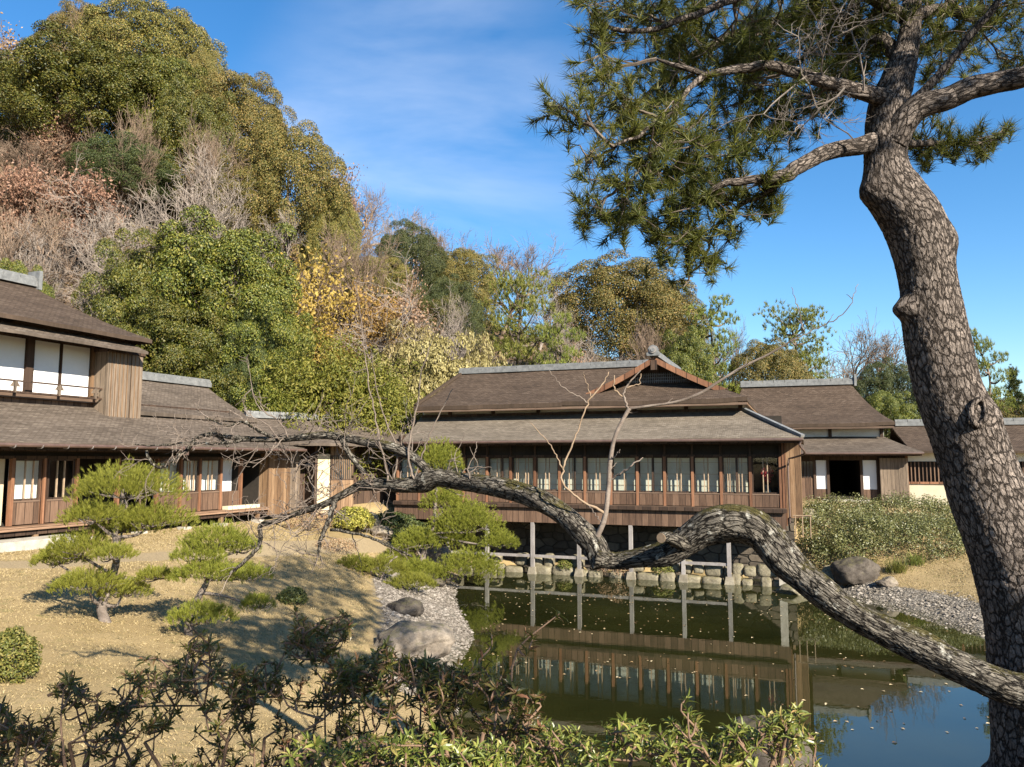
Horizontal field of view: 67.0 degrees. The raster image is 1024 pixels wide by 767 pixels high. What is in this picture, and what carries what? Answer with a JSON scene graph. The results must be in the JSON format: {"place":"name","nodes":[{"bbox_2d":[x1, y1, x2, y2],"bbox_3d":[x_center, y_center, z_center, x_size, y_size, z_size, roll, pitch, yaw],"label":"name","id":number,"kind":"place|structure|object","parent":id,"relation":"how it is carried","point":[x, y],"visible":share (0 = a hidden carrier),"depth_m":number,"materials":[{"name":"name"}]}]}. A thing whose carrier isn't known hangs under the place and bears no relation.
{"place":"outdoors","nodes":[
{"label":"outdoors","id":0,"kind":"place"},
{"bbox_2d":[0,126,984,766],"bbox_3d":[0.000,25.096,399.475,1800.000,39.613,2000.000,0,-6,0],"label":"ground","id":1,"kind":"structure","parent":0,"point":[156,556],"depth_m":13.78,"materials":[{"name":"plant"}]},
{"bbox_2d":[0,625,43,683],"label":"clipped shrub","id":2,"kind":"object","parent":1,"relation":"on","point":[23,643],"visible":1,"depth_m":8.94,"materials":[{"name":"green plant"}]},
{"bbox_2d":[0,257,55,297],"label":"broadleaf tree","id":3,"kind":"object","parent":1,"relation":"on","point":[46,288],"visible":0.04,"depth_m":36.39,"materials":[{"name":"green plant"}]},
{"bbox_2d":[0,148,67,269],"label":"autumn tree","id":4,"kind":"object","parent":1,"relation":"on","point":[21,186],"visible":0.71,"depth_m":45.70,"materials":[{"name":"brown plant"}]},
{"bbox_2d":[0,695,71,766],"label":"azalea bush","id":5,"kind":"object","parent":1,"relation":"on","point":[20,735],"visible":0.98,"depth_m":2.75,"materials":[{"name":"green plant"}]},
{"bbox_2d":[0,534,75,552],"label":"foundation","id":6,"kind":"object","parent":1,"relation":"on","point":[23,544],"visible":0.29,"depth_m":19.00,"materials":[{"name":"stone"}]},
{"bbox_2d":[0,123,78,211],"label":"bare tree","id":7,"kind":"object","parent":1,"relation":"on","point":[13,152],"visible":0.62,"depth_m":50.34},
{"bbox_2d":[0,205,78,302],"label":"bare tree","id":8,"kind":"object","parent":1,"relation":"on","point":[35,262],"visible":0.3,"depth_m":42.11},
{"bbox_2d":[0,47,95,139],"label":"broadleaf tree","id":9,"kind":"object","parent":1,"relation":"on","point":[2,118],"visible":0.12,"depth_m":59.90,"materials":[{"name":"green plant"}]},
{"bbox_2d":[4,83,107,175],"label":"bare tree","id":10,"kind":"object","parent":1,"relation":"on","point":[57,97],"visible":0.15,"depth_m":58.91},
{"bbox_2d":[11,102,119,186],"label":"autumn tree","id":11,"kind":"object","parent":1,"relation":"on","point":[55,137],"visible":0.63,"depth_m":55.96,"materials":[{"name":"brown plant"}]},
{"bbox_2d":[28,0,118,132],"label":"evergreen tree","id":12,"kind":"object","parent":1,"relation":"on","point":[61,17],"visible":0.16,"depth_m":71.37,"materials":[{"name":"plant"}]},
{"bbox_2d":[0,194,149,307],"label":"bare tree","id":13,"kind":"object","parent":1,"relation":"on","point":[9,250],"visible":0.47,"depth_m":42.31,"materials":[{"name":"plant"}]},
{"bbox_2d":[24,150,130,282],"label":"autumn tree","id":14,"kind":"object","parent":1,"relation":"on","point":[92,198],"visible":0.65,"depth_m":46.56,"materials":[{"name":"brown plant"}]},
{"bbox_2d":[0,19,178,174],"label":"broadleaf tree","id":15,"kind":"object","parent":1,"relation":"on","point":[94,66],"visible":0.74,"depth_m":56.03,"materials":[{"name":"green plant"}]},
{"bbox_2d":[36,667,153,766],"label":"azalea bush","id":16,"kind":"object","parent":1,"relation":"on","point":[117,713],"visible":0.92,"depth_m":2.80,"materials":[{"name":"green plant"}]},
{"bbox_2d":[30,144,165,294],"bbox_3d":[-24.320,-8.422,46.167,8.336,11.516,9.088,2,-6,-17],"label":"bare tree","id":17,"kind":"object","parent":1,"relation":"on","point":[96,233],"visible":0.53,"depth_m":45.50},
{"bbox_2d":[55,186,156,316],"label":"bare tree","id":18,"kind":"object","parent":1,"relation":"on","point":[92,265],"visible":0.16,"depth_m":38.31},
{"bbox_2d":[26,456,202,622],"bbox_3d":[-6.382,2.528,12.524,2.596,2.811,1.768,3,-6,-24],"label":"garden pine","id":19,"kind":"object","parent":1,"relation":"on","point":[138,516],"visible":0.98,"depth_m":12.29,"materials":[{"name":"green plant"}]},
{"bbox_2d":[69,95,172,242],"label":"bare tree","id":20,"kind":"object","parent":1,"relation":"on","point":[140,136],"visible":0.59,"depth_m":53.90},
{"bbox_2d":[61,130,182,236],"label":"evergreen tree","id":21,"kind":"object","parent":1,"relation":"on","point":[129,158],"visible":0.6,"depth_m":52.85,"materials":[{"name":"green plant"}]},
{"bbox_2d":[71,227,220,370],"bbox_3d":[-17.736,-2.145,37.378,5.880,10.683,6.515,-4,-7,34],"label":"broadleaf tree","id":22,"kind":"object","parent":1,"relation":"on","point":[132,267],"visible":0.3,"depth_m":35.80,"materials":[{"name":"green plant"}]},
{"bbox_2d":[70,0,227,109],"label":"evergreen tree","id":23,"kind":"object","parent":1,"relation":"on","point":[163,19],"visible":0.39,"depth_m":68.12,"materials":[{"name":"green plant"}]},
{"bbox_2d":[0,269,306,537],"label":"two storey house","id":24,"kind":"structure","parent":1,"relation":"on","point":[79,390],"depth_m":23.90,"materials":[{"name":"brown"}]},
{"bbox_2d":[13,459,41,500],"bbox_3d":[-12.896,2.554,20.553,0.054,1.098,0.760,-2,-6,23],"label":"window","id":25,"kind":"structure","parent":24,"relation":"in","point":[40,460],"depth_m":20.68,"materials":[{"name":"grey glass"}]},
{"bbox_2d":[46,459,74,498],"bbox_3d":[-12.519,2.644,21.458,0.054,1.098,0.800,-2,-6,23],"label":"window","id":26,"kind":"structure","parent":24,"relation":"in","point":[49,460],"depth_m":21.39,"materials":[{"name":"black glass"}]},
{"bbox_2d":[93,48,229,207],"bbox_3d":[-27.815,-19.547,61.437,9.444,13.335,8.524,-4,-7,32],"label":"broadleaf tree","id":27,"kind":"object","parent":1,"relation":"on","point":[167,74],"visible":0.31,"depth_m":59.39,"materials":[{"name":"green plant"}]},
{"bbox_2d":[106,615,254,766],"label":"azalea bush","id":28,"kind":"object","parent":1,"relation":"on","point":[159,724],"visible":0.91,"depth_m":2.89,"materials":[{"name":"green plant"}]},
{"bbox_2d":[115,287,255,410],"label":"broadleaf tree","id":29,"kind":"object","parent":1,"relation":"on","point":[171,352],"visible":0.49,"depth_m":33.86,"materials":[{"name":"green plant"}]},
{"bbox_2d":[137,77,236,232],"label":"broadleaf tree","id":30,"kind":"object","parent":1,"relation":"on","point":[178,118],"visible":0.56,"depth_m":56.49,"materials":[{"name":"green plant"}]},
{"bbox_2d":[127,135,271,259],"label":"bare tree","id":31,"kind":"object","parent":1,"relation":"on","point":[207,202],"visible":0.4,"depth_m":48.33,"materials":[{"name":"plant"}]},
{"bbox_2d":[178,46,224,92],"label":"evergreen tree","id":32,"kind":"object","parent":1,"relation":"on","point":[204,56],"visible":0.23,"depth_m":65.96,"materials":[{"name":"green plant"}]},
{"bbox_2d":[108,204,312,378],"bbox_3d":[-14.513,-2.393,37.808,9.301,11.989,9.357,4,-7,-38],"label":"broadleaf tree","id":33,"kind":"object","parent":1,"relation":"on","point":[229,248],"visible":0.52,"depth_m":36.13,"materials":[{"name":"green plant"}]},
{"bbox_2d":[174,99,257,236],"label":"bare tree","id":34,"kind":"object","parent":1,"relation":"on","point":[212,143],"visible":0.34,"depth_m":52.06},
{"bbox_2d":[163,517,276,635],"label":"garden pine","id":35,"kind":"object","parent":1,"relation":"on","point":[232,541],"visible":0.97,"depth_m":12.22,"materials":[{"name":"green plant"}]},
{"bbox_2d":[180,69,297,178],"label":"evergreen tree","id":36,"kind":"object","parent":1,"relation":"on","point":[246,113],"visible":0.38,"depth_m":60.21,"materials":[{"name":"green plant"}]},
{"bbox_2d":[193,159,293,257],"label":"evergreen tree","id":37,"kind":"object","parent":1,"relation":"on","point":[246,181],"visible":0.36,"depth_m":51.53,"materials":[{"name":"green plant"}]},
{"bbox_2d":[217,306,281,411],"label":"evergreen tree","id":38,"kind":"object","parent":1,"relation":"on","point":[246,313],"visible":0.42,"depth_m":34.50,"materials":[{"name":"green plant"}]},
{"bbox_2d":[195,283,315,409],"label":"broadleaf tree","id":39,"kind":"object","parent":1,"relation":"on","point":[254,326],"visible":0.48,"depth_m":34.56,"materials":[{"name":"green plant"}]},
{"bbox_2d":[237,370,329,452],"bbox_3d":[-9.778,2.261,33.267,4.105,5.953,4.399,2,-6,-21],"label":"feathery shrub","id":40,"kind":"object","parent":1,"relation":"on","point":[281,397],"visible":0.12,"depth_m":32.85,"materials":[{"name":"green plant"}]},
{"bbox_2d":[247,199,322,313],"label":"bare tree","id":41,"kind":"object","parent":1,"relation":"on","point":[288,249],"visible":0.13,"depth_m":46.65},
{"bbox_2d":[217,119,354,269],"bbox_3d":[-15.862,-11.451,54.270,9.381,13.974,9.433,3,-6,-27],"label":"evergreen tree","id":42,"kind":"object","parent":1,"relation":"on","point":[267,135],"visible":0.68,"depth_m":52.36,"materials":[{"name":"green plant"}]},
{"bbox_2d":[276,586,308,604],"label":"bush","id":43,"kind":"object","parent":1,"relation":"on","point":[292,594],"visible":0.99,"depth_m":16.82,"materials":[{"name":"green plant"}]},
{"bbox_2d":[224,604,362,766],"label":"azalea bush","id":44,"kind":"object","parent":1,"relation":"on","point":[303,638],"visible":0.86,"depth_m":2.82,"materials":[{"name":"green plant"}]},
{"bbox_2d":[267,243,373,375],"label":"autumn tree","id":45,"kind":"object","parent":1,"relation":"on","point":[313,304],"visible":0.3,"depth_m":41.42,"materials":[{"name":"yellow plant"}]},
{"bbox_2d":[294,183,362,321],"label":"evergreen tree","id":46,"kind":"object","parent":1,"relation":"on","point":[310,239],"visible":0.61,"depth_m":54.24,"materials":[{"name":"green plant"}]},
{"bbox_2d":[243,411,417,514],"bbox_3d":[-7.477,3.474,32.722,7.777,4.352,5.000,4,-7,-37],"label":"link corridor","id":47,"kind":"object","parent":1,"relation":"on","point":[351,478],"visible":0.35,"depth_m":31.17,"materials":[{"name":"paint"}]},
{"bbox_2d":[330,455,353,479],"bbox_3d":[-6.844,3.400,31.207,1.000,1.000,0.054,4,-7,-37],"label":"window","id":48,"kind":"structure","parent":47,"relation":"in","point":[347,473],"depth_m":31.21,"materials":[{"name":"brown wood"}]},
{"bbox_2d":[257,317,412,483],"bbox_3d":[-7.665,1.455,33.436,6.819,8.429,6.363,1,-6,-9],"label":"feathery shrub","id":49,"kind":"object","parent":1,"relation":"on","point":[332,382],"visible":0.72,"depth_m":32.51,"materials":[{"name":"green plant"}]},
{"bbox_2d":[281,213,410,336],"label":"bare tree","id":50,"kind":"object","parent":1,"relation":"on","point":[362,264],"visible":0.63,"depth_m":49.86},
{"bbox_2d":[331,506,375,530],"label":"clipped shrub","id":51,"kind":"object","parent":1,"relation":"on","point":[361,516],"visible":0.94,"depth_m":29.16,"materials":[{"name":"yellow plant"}]},
{"bbox_2d":[326,273,407,374],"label":"autumn tree","id":52,"kind":"object","parent":1,"relation":"on","point":[380,324],"visible":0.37,"depth_m":43.54,"materials":[{"name":"yellow plant"}]},
{"bbox_2d":[311,179,423,263],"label":"bare tree","id":53,"kind":"object","parent":1,"relation":"on","point":[372,213],"visible":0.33,"depth_m":70.79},
{"bbox_2d":[336,255,412,321],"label":"autumn tree","id":54,"kind":"object","parent":1,"relation":"on","point":[394,277],"visible":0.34,"depth_m":53.82,"materials":[{"name":"green plant"}]},
{"bbox_2d":[328,357,435,476],"bbox_3d":[-5.927,2.265,34.641,5.437,6.964,5.073,-5,-7,39],"label":"feathery shrub","id":55,"kind":"object","parent":1,"relation":"on","point":[394,405],"visible":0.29,"depth_m":33.54,"materials":[{"name":"green plant"}]},
{"bbox_2d":[334,552,438,590],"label":"garden pine","id":56,"kind":"object","parent":1,"relation":"on","point":[408,579],"visible":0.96,"depth_m":23.00,"materials":[{"name":"green plant"}]},
{"bbox_2d":[348,284,443,343],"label":"autumn tree","id":57,"kind":"object","parent":1,"relation":"on","point":[414,317],"visible":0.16,"depth_m":46.31,"materials":[{"name":"orange plant"}]},
{"bbox_2d":[375,510,419,530],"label":"bush","id":58,"kind":"object","parent":1,"relation":"on","point":[398,517],"visible":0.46,"depth_m":30.65,"materials":[{"name":"green plant"}]},
{"bbox_2d":[325,635,473,766],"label":"azalea bush","id":59,"kind":"object","parent":1,"relation":"on","point":[381,660],"visible":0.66,"depth_m":2.63,"materials":[{"name":"green plant"}]},
{"bbox_2d":[365,318,439,388],"bbox_3d":[-5.489,0.842,41.100,4.855,8.846,4.036,-4,-7,32],"label":"ochre shrub","id":60,"kind":"object","parent":1,"relation":"on","point":[408,329],"visible":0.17,"depth_m":40.88,"materials":[{"name":"yellow plant"}]},
{"bbox_2d":[386,597,423,616],"bbox_3d":[-2.723,5.620,19.407,1.041,0.456,0.838,0,-6,0],"label":"rock","id":61,"kind":"object","parent":1,"relation":"on","point":[410,606],"visible":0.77,"depth_m":19.14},
{"bbox_2d":[279,718,542,766],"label":"azalea bush","id":62,"kind":"object","parent":1,"relation":"on","point":[462,754],"visible":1,"depth_m":2.18,"materials":[{"name":"green plant"}]},
{"bbox_2d":[374,218,448,296],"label":"evergreen tree","id":63,"kind":"object","parent":1,"relation":"on","point":[419,245],"visible":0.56,"depth_m":56.87,"materials":[{"name":"green plant"}]},
{"bbox_2d":[327,247,502,375],"bbox_3d":[-5.067,-1.144,42.249,9.961,12.289,9.136,-2,-6,19],"label":"bare tree","id":64,"kind":"object","parent":1,"relation":"on","point":[409,313],"visible":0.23,"depth_m":41.29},
{"bbox_2d":[373,561,474,714],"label":"gravel","id":65,"kind":"structure","parent":1,"relation":"on","point":[430,613],"depth_m":20.87,"materials":[{"name":"gravel"}]},
{"bbox_2d":[373,620,454,660],"bbox_3d":[-2.101,5.367,16.045,1.763,0.831,1.209,3,-6,-25],"label":"rock","id":66,"kind":"object","parent":65,"relation":"on","point":[414,638],"visible":0.72,"depth_m":15.69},
{"bbox_2d":[386,331,476,420],"bbox_3d":[-3.904,1.754,38.464,5.927,8.934,4.927,0,-6,-2],"label":"ochre shrub","id":67,"kind":"object","parent":1,"relation":"on","point":[438,374],"visible":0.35,"depth_m":37.65,"materials":[{"name":"yellow plant"}]},
{"bbox_2d":[409,288,472,359],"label":"broadleaf tree","id":68,"kind":"object","parent":1,"relation":"on","point":[440,311],"visible":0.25,"depth_m":49.73,"materials":[{"name":"green plant"}]},
{"bbox_2d":[0,121,889,457],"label":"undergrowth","id":69,"kind":"object","parent":1,"relation":"on","point":[268,261],"visible":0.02,"depth_m":60.95,"materials":[{"name":"brown plant"}]},
{"bbox_2d":[378,435,519,581],"bbox_3d":[-2.116,4.206,26.450,4.953,4.942,2.783,0,-6,0],"label":"garden pine","id":70,"kind":"object","parent":1,"relation":"on","point":[458,534],"visible":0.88,"depth_m":26.13,"materials":[{"name":"green plant"}]},
{"bbox_2d":[419,273,485,357],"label":"evergreen tree","id":71,"kind":"object","parent":1,"relation":"on","point":[476,316],"visible":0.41,"depth_m":52.01,"materials":[{"name":"green plant"}]},
{"bbox_2d":[420,247,500,326],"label":"evergreen tree","id":72,"kind":"object","parent":1,"relation":"on","point":[471,272],"visible":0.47,"depth_m":59.67,"materials":[{"name":"green plant"}]},
{"bbox_2d":[423,279,513,364],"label":"bare tree","id":73,"kind":"object","parent":1,"relation":"on","point":[458,315],"visible":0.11,"depth_m":47.82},
{"bbox_2d":[461,329,507,366],"bbox_3d":[-1.688,1.851,41.086,3.641,9.462,3.027,5,-7,-40],"label":"ochre shrub","id":74,"kind":"object","parent":1,"relation":"on","point":[484,360],"visible":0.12,"depth_m":41.23,"materials":[{"name":"yellow plant"}]},
{"bbox_2d":[415,607,568,763],"bbox_3d":[-0.069,1.371,2.622,0.505,1.251,0.578,0,-6,0],"label":"azalea bush","id":75,"kind":"object","parent":1,"relation":"on","point":[523,718],"visible":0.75,"depth_m":2.52,"materials":[{"name":"green plant"}]},
{"bbox_2d":[458,229,569,342],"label":"bare tree","id":76,"kind":"object","parent":1,"relation":"on","point":[499,255],"visible":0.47,"depth_m":71.25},
{"bbox_2d":[477,266,561,366],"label":"pine tree","id":77,"kind":"object","parent":1,"relation":"on","point":[517,356],"visible":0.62,"depth_m":44.89,"materials":[{"name":"green plant"}]},
{"bbox_2d":[517,258,573,349],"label":"bare tree","id":78,"kind":"object","parent":1,"relation":"on","point":[536,317],"visible":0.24,"depth_m":76.44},
{"bbox_2d":[532,310,586,364],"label":"pine tree","id":79,"kind":"object","parent":1,"relation":"on","point":[555,343],"visible":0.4,"depth_m":43.18,"materials":[{"name":"green plant"}]},
{"bbox_2d":[114,286,1023,710],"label":"leaning plum","id":80,"kind":"object","parent":1,"relation":"on","point":[772,544],"visible":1,"depth_m":5.40,"materials":[{"name":"brown plant"}]},
{"bbox_2d":[393,345,805,585],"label":"house","id":81,"kind":"structure","parent":1,"relation":"on","point":[716,445],"depth_m":29.40,"materials":[{"name":"wood"}]},
{"bbox_2d":[722,456,749,493],"bbox_3d":[7.920,3.236,27.387,0.908,1.300,0.054,-2,-6,21],"label":"window","id":82,"kind":"structure","parent":81,"relation":"in","point":[723,457],"depth_m":27.37,"materials":[{"name":"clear glass"}]},
{"bbox_2d":[517,712,686,766],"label":"azalea bush","id":83,"kind":"object","parent":1,"relation":"on","point":[553,748],"visible":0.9,"depth_m":2.30,"materials":[{"name":"green plant"}]},
{"bbox_2d":[416,518,794,579],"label":"stone wall","id":84,"kind":"structure","parent":1,"relation":"on","point":[555,538],"depth_m":30.28,"materials":[{"name":"stone"}]},
{"bbox_2d":[543,248,698,362],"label":"evergreen tree","id":85,"kind":"object","parent":1,"relation":"on","point":[601,300],"visible":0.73,"depth_m":55.80,"materials":[{"name":"green plant"}]},
{"bbox_2d":[624,311,687,359],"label":"bare tree","id":86,"kind":"object","parent":1,"relation":"on","point":[647,343],"visible":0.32,"depth_m":51.53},
{"bbox_2d":[616,279,710,359],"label":"evergreen tree","id":87,"kind":"object","parent":1,"relation":"on","point":[691,300],"visible":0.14,"depth_m":59.10,"materials":[{"name":"green plant"}]},
{"bbox_2d":[659,325,727,385],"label":"broadleaf tree","id":88,"kind":"object","parent":1,"relation":"on","point":[687,358],"visible":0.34,"depth_m":49.52,"materials":[{"name":"green plant"}]},
{"bbox_2d":[682,292,740,393],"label":"pine tree","id":89,"kind":"object","parent":1,"relation":"on","point":[714,346],"visible":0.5,"depth_m":52.17,"materials":[{"name":"green plant"}]},
{"bbox_2d":[700,321,776,388],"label":"bare tree","id":90,"kind":"object","parent":1,"relation":"on","point":[736,350],"visible":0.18,"depth_m":57.34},
{"bbox_2d":[662,687,825,766],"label":"azalea bush","id":91,"kind":"object","parent":1,"relation":"on","point":[780,729],"visible":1,"depth_m":2.32,"materials":[{"name":"green plant"}]},
{"bbox_2d":[722,336,815,392],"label":"evergreen tree","id":92,"kind":"object","parent":1,"relation":"on","point":[793,366],"visible":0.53,"depth_m":51.21,"materials":[{"name":"green plant"}]},
{"bbox_2d":[525,0,1023,766],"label":"leaning pine","id":93,"kind":"object","parent":1,"relation":"on","point":[975,456],"visible":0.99,"depth_m":5.26,"materials":[{"name":"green plant"}]},
{"bbox_2d":[751,299,836,380],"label":"pine tree","id":94,"kind":"object","parent":1,"relation":"on","point":[811,360],"visible":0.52,"depth_m":54.52,"materials":[{"name":"green plant"}]},
{"bbox_2d":[830,556,880,584],"bbox_3d":[11.431,6.206,25.735,1.588,0.905,1.174,0,-6,0],"label":"rock","id":95,"kind":"object","parent":1,"relation":"on","point":[853,570],"visible":0.98,"depth_m":25.33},
{"bbox_2d":[803,307,909,402],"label":"bare tree","id":96,"kind":"object","parent":1,"relation":"on","point":[873,351],"visible":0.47,"depth_m":59.38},
{"bbox_2d":[794,490,966,569],"bbox_3d":[14.164,5.446,28.502,8.024,2.880,6.185,0,-6,0],"label":"hedge","id":97,"kind":"object","parent":1,"relation":"on","point":[918,523],"visible":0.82,"depth_m":27.61,"materials":[{"name":"green plant"}]},
{"bbox_2d":[740,374,1023,504],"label":"hall","id":98,"kind":"structure","parent":1,"relation":"on","point":[848,447],"depth_m":37.09,"materials":[{"name":"brown"}]},
{"bbox_2d":[852,356,918,434],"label":"evergreen tree","id":99,"kind":"object","parent":1,"relation":"on","point":[886,379],"visible":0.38,"depth_m":55.17,"materials":[{"name":"green plant"}]},
{"bbox_2d":[865,390,920,438],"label":"broadleaf tree","id":100,"kind":"object","parent":1,"relation":"on","point":[894,409],"visible":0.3,"depth_m":45.41,"materials":[{"name":"green plant"}]},
{"bbox_2d":[840,582,984,637],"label":"gravel","id":101,"kind":"structure","parent":1,"relation":"on","point":[935,605],"depth_m":22.35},
{"bbox_2d":[970,326,1020,416],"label":"pine tree","id":102,"kind":"object","parent":1,"relation":"on","point":[984,364],"visible":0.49,"depth_m":49.92,"materials":[{"name":"green plant"}]},
{"bbox_2d":[1003,363,1023,417],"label":"conifer tree","id":103,"kind":"object","parent":1,"relation":"on","point":[1015,383],"visible":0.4,"depth_m":52.06,"materials":[{"name":"green plant"}]},
{"bbox_2d":[0,0,1023,411],"label":"sky","id":104,"kind":"structure","parent":0,"point":[432,97],"materials":[{"name":"blue"}]},
{"bbox_2d":[454,567,990,766],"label":"pond water","id":105,"kind":"structure","parent":0,"point":[583,694],"depth_m":16.21,"materials":[{"name":"liquid"}]},
{"bbox_2d":[468,578,988,741],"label":"fallen leaves","id":106,"kind":"object","parent":105,"relation":"on","point":[710,638],"visible":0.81,"depth_m":17.55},
{"bbox_2d":[729,715,812,766],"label":"rock","id":107,"kind":"object","parent":105,"relation":"in","point":[763,761],"visible":0.2,"depth_m":10.06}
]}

